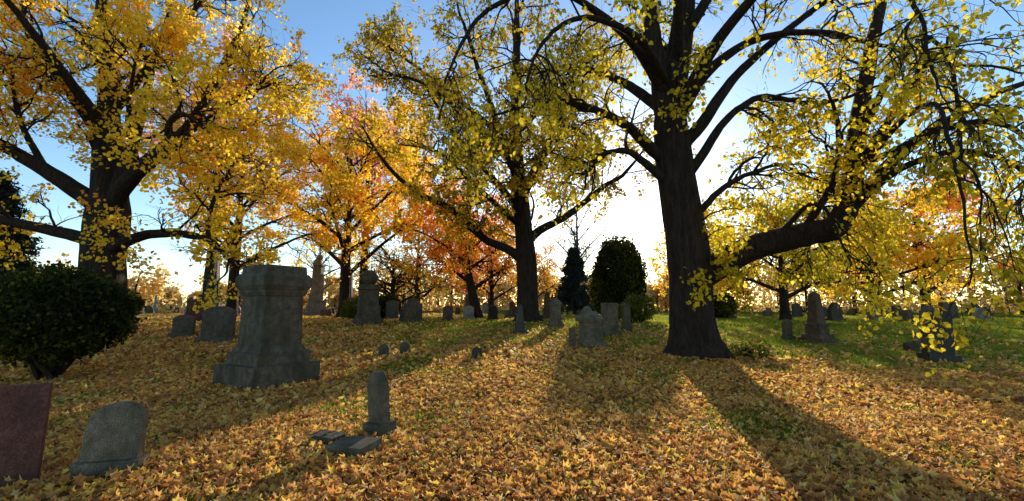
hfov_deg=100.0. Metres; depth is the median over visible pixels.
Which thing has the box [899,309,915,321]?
headstone
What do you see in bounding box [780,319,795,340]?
headstone
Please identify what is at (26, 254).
spruce tree
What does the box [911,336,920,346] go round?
headstone
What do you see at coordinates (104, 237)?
maple tree
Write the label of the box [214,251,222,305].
obelisk monument
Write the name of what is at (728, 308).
yew shrub
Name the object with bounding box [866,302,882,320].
headstone
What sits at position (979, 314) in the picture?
headstone
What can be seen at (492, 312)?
headstone
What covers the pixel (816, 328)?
obelisk monument
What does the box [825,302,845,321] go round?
headstone
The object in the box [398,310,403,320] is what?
headstone
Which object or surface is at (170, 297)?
distant tree line
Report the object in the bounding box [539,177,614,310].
bare tree
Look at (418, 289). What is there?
maple tree
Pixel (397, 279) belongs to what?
crabapple tree
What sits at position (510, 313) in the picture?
headstone
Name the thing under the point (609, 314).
headstone
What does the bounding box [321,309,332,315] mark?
headstone
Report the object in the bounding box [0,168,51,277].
spruce tree
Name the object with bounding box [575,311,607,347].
stone monument
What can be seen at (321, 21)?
sky
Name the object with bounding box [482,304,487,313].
headstone
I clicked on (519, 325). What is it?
stone monument
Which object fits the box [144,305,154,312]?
headstone
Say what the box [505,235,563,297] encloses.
maple tree
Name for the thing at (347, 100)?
maple tree
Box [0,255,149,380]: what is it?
yew shrub
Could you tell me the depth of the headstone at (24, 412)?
3.88 m
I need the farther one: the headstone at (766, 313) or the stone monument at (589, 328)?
the headstone at (766, 313)
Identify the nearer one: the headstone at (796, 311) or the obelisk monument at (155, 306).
the headstone at (796, 311)
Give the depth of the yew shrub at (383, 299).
29.84 m
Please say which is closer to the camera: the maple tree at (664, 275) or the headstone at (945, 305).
the headstone at (945, 305)
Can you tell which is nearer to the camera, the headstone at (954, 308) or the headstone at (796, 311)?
the headstone at (954, 308)
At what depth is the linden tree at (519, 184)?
24.25 m
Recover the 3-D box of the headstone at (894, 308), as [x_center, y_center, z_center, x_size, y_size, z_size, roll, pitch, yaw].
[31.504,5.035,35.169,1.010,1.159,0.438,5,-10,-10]
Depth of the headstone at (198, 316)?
23.61 m
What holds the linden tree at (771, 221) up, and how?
on the ground at (733, 469)
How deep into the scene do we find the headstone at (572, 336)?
13.52 m
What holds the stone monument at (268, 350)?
on the ground at (733, 469)
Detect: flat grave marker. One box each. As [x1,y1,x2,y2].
[309,429,346,444]
[325,435,381,456]
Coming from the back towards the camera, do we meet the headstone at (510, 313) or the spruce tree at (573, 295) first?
the spruce tree at (573, 295)
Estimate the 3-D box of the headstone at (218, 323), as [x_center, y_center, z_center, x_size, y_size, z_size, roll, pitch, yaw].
[-10.500,2.708,15.379,1.159,1.405,0.840,2,-8,-15]
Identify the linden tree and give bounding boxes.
[321,0,696,322]
[414,0,1023,389]
[701,166,905,319]
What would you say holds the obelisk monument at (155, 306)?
on the ground at (733, 469)
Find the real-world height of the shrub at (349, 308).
1.806 m
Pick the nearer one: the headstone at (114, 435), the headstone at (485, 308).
the headstone at (114, 435)
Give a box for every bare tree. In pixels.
[276,228,357,289]
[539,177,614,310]
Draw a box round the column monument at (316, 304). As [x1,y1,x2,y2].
[304,254,326,315]
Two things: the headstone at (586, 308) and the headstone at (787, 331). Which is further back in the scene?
the headstone at (586, 308)
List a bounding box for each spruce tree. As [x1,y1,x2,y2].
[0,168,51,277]
[10,230,38,273]
[550,243,594,314]
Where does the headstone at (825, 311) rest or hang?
on the ground at (733, 469)
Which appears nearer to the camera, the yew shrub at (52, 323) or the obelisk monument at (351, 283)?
the yew shrub at (52, 323)
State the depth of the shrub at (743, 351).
11.86 m
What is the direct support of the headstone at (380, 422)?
on the ground at (733, 469)
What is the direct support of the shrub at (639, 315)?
on the ground at (733, 469)
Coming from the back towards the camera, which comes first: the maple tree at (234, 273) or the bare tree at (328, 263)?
the bare tree at (328, 263)
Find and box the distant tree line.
[38,231,1023,312]
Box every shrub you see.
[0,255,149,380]
[128,288,147,313]
[338,295,357,318]
[379,291,402,317]
[618,292,660,322]
[714,290,738,317]
[726,336,774,359]
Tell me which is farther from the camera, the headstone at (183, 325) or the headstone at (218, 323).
the headstone at (183, 325)
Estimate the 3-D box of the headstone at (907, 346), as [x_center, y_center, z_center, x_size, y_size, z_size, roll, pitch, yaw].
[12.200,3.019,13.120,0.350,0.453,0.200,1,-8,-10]
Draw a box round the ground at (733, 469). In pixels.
[0,307,1023,500]
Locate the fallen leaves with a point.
(973, 385)
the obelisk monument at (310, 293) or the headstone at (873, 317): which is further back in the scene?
the obelisk monument at (310, 293)
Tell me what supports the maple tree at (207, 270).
on the ground at (733, 469)
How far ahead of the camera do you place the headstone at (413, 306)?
24.59 m
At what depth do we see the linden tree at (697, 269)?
11.79 m
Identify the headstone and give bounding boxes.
[0,382,53,487]
[67,401,149,481]
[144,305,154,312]
[167,315,197,337]
[190,299,211,321]
[194,306,237,342]
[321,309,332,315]
[363,370,396,435]
[379,344,389,355]
[384,300,399,318]
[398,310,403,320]
[400,342,410,353]
[401,297,423,321]
[442,306,453,320]
[455,307,460,314]
[462,306,474,319]
[471,346,481,359]
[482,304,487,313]
[486,305,498,320]
[503,309,514,317]
[569,327,575,348]
[581,306,591,311]
[601,303,621,336]
[621,303,632,331]
[762,310,771,316]
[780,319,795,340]
[791,303,802,316]
[822,306,827,316]
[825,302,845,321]
[845,308,856,315]
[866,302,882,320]
[881,308,889,316]
[891,305,901,316]
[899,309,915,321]
[903,342,919,351]
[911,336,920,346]
[916,310,962,362]
[921,305,935,310]
[938,302,953,317]
[949,302,959,317]
[969,308,978,316]
[975,308,991,319]
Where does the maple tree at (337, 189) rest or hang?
on the ground at (733, 469)
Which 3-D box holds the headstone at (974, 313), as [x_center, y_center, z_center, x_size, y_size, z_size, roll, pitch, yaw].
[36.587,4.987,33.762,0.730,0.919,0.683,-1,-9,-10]
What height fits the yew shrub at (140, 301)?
2.708 m
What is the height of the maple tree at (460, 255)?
11.182 m
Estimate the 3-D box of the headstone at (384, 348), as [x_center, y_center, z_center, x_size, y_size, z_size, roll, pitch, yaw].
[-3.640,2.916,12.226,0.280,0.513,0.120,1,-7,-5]
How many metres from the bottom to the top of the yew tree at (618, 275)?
6.310 m
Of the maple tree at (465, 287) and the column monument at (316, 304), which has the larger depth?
the maple tree at (465, 287)
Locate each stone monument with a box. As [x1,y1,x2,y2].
[184,297,194,314]
[212,264,319,391]
[352,270,382,325]
[508,301,514,312]
[511,303,528,333]
[547,298,563,327]
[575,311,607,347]
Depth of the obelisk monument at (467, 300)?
30.18 m
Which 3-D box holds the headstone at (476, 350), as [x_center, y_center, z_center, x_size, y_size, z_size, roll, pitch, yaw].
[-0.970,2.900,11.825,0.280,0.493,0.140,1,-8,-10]
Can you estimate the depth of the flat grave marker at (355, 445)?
4.66 m
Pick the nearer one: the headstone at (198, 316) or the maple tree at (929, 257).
the headstone at (198, 316)
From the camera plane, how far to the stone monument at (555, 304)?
19.59 m
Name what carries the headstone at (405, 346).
on the ground at (733, 469)
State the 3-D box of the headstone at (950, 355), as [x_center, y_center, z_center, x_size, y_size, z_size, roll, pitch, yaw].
[11.286,2.354,11.402,0.683,1.480,0.630,1,-9,18]
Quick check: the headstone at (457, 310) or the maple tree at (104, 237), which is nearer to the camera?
the maple tree at (104, 237)
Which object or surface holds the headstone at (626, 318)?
on the ground at (733, 469)
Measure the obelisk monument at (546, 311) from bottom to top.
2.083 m
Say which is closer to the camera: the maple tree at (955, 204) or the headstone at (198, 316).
the headstone at (198, 316)
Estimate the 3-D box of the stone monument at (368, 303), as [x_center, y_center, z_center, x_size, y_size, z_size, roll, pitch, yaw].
[-7.300,2.442,21.868,1.350,2.906,1.350,3,-8,-25]
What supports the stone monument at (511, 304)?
on the ground at (733, 469)
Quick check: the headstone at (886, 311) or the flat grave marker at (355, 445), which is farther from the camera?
the headstone at (886, 311)
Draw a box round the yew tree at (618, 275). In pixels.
[586,232,654,318]
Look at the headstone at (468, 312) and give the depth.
29.55 m
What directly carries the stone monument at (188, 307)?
on the ground at (733, 469)
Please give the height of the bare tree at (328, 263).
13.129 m
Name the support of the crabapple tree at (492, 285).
on the ground at (733, 469)
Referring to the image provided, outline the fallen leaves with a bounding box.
[0,313,1023,500]
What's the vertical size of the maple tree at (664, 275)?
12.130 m
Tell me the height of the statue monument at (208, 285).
3.540 m
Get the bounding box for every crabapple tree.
[331,233,450,304]
[460,228,516,305]
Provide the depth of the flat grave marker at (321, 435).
5.04 m
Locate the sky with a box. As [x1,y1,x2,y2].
[0,0,1023,306]
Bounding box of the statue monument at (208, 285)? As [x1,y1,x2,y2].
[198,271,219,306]
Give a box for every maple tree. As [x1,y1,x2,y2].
[0,0,337,330]
[91,15,321,294]
[137,118,331,315]
[225,90,452,316]
[302,67,441,307]
[352,204,463,302]
[396,171,544,317]
[438,213,501,305]
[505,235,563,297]
[645,222,764,303]
[778,179,986,315]
[837,156,1023,307]
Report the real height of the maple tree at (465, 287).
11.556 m
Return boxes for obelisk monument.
[152,295,158,312]
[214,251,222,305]
[304,258,316,310]
[350,266,356,313]
[465,293,468,305]
[541,292,549,318]
[797,291,838,343]
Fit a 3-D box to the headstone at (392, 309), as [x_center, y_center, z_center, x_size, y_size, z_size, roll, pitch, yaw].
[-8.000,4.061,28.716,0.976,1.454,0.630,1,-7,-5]
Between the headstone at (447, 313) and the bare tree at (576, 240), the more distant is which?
the bare tree at (576, 240)
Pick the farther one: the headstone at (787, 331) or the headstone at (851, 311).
the headstone at (851, 311)

